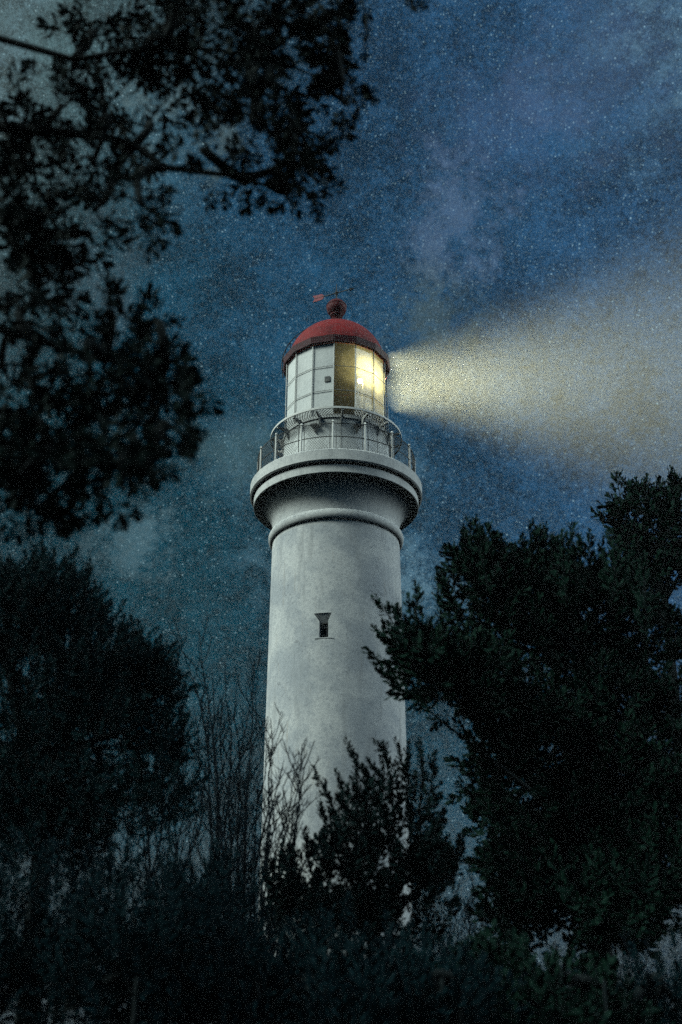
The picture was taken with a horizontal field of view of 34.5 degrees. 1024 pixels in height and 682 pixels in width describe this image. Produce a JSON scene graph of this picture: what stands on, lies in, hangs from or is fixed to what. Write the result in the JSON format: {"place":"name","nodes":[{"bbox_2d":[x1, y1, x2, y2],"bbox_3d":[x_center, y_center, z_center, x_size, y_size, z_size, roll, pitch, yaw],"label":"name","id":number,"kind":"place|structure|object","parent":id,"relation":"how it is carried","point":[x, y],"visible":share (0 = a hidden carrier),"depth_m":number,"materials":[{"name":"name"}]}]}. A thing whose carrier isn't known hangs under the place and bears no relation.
{"place":"outdoors","nodes":[
{"label":"outdoors","id":0,"kind":"place"},
{"bbox_2d":[0,0,681,1023],"label":"sky","id":1,"kind":"structure","parent":0,"point":[506,228],"materials":[{"name":"blue"}]},
{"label":"ground","id":2,"kind":"structure","parent":0,"visible":0},
{"bbox_2d":[0,822,158,1023],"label":"undergrowth bush","id":3,"kind":"object","parent":2,"relation":"on","point":[18,973],"visible":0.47,"depth_m":6.99,"materials":[{"name":"green plant"}]},
{"bbox_2d":[0,538,208,1023],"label":"tea tree","id":4,"kind":"object","parent":2,"relation":"on","point":[46,793],"visible":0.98,"depth_m":8.47,"materials":[{"name":"green plant"}]},
{"bbox_2d":[70,679,214,1023],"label":"bare shrub","id":5,"kind":"object","parent":2,"relation":"on","point":[177,849],"visible":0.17,"depth_m":10.63,"materials":[{"name":"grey plant"}]},
{"bbox_2d":[12,835,297,1023],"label":"undergrowth bush","id":6,"kind":"object","parent":2,"relation":"on","point":[153,969],"visible":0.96,"depth_m":6.42,"materials":[{"name":"green plant"}]},
{"bbox_2d":[118,837,284,1023],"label":"undergrowth bush","id":7,"kind":"object","parent":2,"relation":"on","point":[221,873],"visible":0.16,"depth_m":7.64,"materials":[{"name":"green plant"}]},
{"bbox_2d":[0,0,428,545],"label":"overhanging tree","id":8,"kind":"object","parent":2,"relation":"on","point":[34,255],"visible":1,"depth_m":5.62,"materials":[{"name":"green plant"}]},
{"bbox_2d":[167,616,296,1003],"bbox_3d":[-1.177,4.104,11.894,1.456,6.381,1.381,-15,-30,29],"label":"bare shrub","id":9,"kind":"object","parent":2,"relation":"on","point":[245,783],"visible":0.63,"depth_m":12.32,"materials":[{"name":"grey plant"}]},
{"bbox_2d":[237,737,319,990],"bbox_3d":[-0.626,4.386,10.549,0.894,4.608,1.328,3,-26,-7],"label":"bare shrub","id":10,"kind":"object","parent":2,"relation":"on","point":[267,848],"visible":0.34,"depth_m":11.18,"materials":[{"name":"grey plant"}]},
{"bbox_2d":[185,912,454,1023],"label":"undergrowth bush","id":11,"kind":"object","parent":2,"relation":"on","point":[326,988],"visible":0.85,"depth_m":6.48,"materials":[{"name":"green plant"}]},
{"bbox_2d":[250,284,421,994],"bbox_3d":[-0.180,4.162,38.023,6.301,29.854,6.301,0,-26,0],"label":"lighthouse","id":12,"kind":"object","parent":2,"relation":"on","point":[336,495],"visible":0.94,"depth_m":37.30,"materials":[{"name":"white paint"}]},
{"bbox_2d":[314,612,332,638],"bbox_3d":[-0.561,3.732,35.802,0.654,0.879,0.219,-4,-26,8],"label":"window","id":13,"kind":"structure","parent":12,"relation":"in","point":[323,618],"depth_m":35.90,"materials":[{"name":"black glass"}]},
{"bbox_2d":[239,890,437,1023],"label":"undergrowth bush","id":14,"kind":"object","parent":2,"relation":"on","point":[347,925],"visible":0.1,"depth_m":7.81,"materials":[{"name":"green plant"}]},
{"bbox_2d":[261,735,466,969],"bbox_3d":[0.207,3.936,9.193,1.859,4.201,0.905,0,-26,0],"label":"banksia shrub","id":15,"kind":"object","parent":2,"relation":"on","point":[424,868],"visible":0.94,"depth_m":9.55,"materials":[{"name":"green plant"}]},
{"bbox_2d":[321,930,543,1023],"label":"undergrowth bush","id":16,"kind":"object","parent":2,"relation":"on","point":[469,1003],"visible":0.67,"depth_m":6.75,"materials":[{"name":"green plant"}]},
{"bbox_2d":[426,867,493,961],"bbox_3d":[1.113,4.897,10.106,0.716,3.274,1.302,-4,-26,9],"label":"bare shrub","id":17,"kind":"object","parent":2,"relation":"on","point":[467,914],"visible":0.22,"depth_m":10.34,"materials":[{"name":"grey plant"}]},
{"bbox_2d":[436,918,562,1023],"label":"undergrowth bush","id":18,"kind":"object","parent":2,"relation":"on","point":[496,956],"visible":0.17,"depth_m":7.70,"materials":[{"name":"green plant"}]},
{"bbox_2d":[361,513,681,986],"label":"broadleaf tree","id":19,"kind":"object","parent":2,"relation":"on","point":[591,844],"visible":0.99,"depth_m":10.70,"materials":[{"name":"green plant"}]},
{"bbox_2d":[491,948,675,1023],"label":"undergrowth bush","id":20,"kind":"object","parent":2,"relation":"on","point":[584,998],"visible":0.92,"depth_m":7.14,"materials":[{"name":"green plant"}]},
{"bbox_2d":[563,929,681,1023],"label":"undergrowth bush","id":21,"kind":"object","parent":2,"relation":"on","point":[654,987],"visible":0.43,"depth_m":8.05,"materials":[{"name":"green plant"}]},
{"bbox_2d":[590,465,681,815],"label":"slender tree","id":22,"kind":"object","parent":2,"relation":"on","point":[662,554],"visible":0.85,"depth_m":18.57,"materials":[{"name":"green plant"}]},
{"bbox_2d":[595,926,681,1021],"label":"bare shrub","id":23,"kind":"object","parent":2,"relation":"on","point":[645,956],"visible":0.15,"depth_m":8.59,"materials":[{"name":"grey plant"}]}
]}

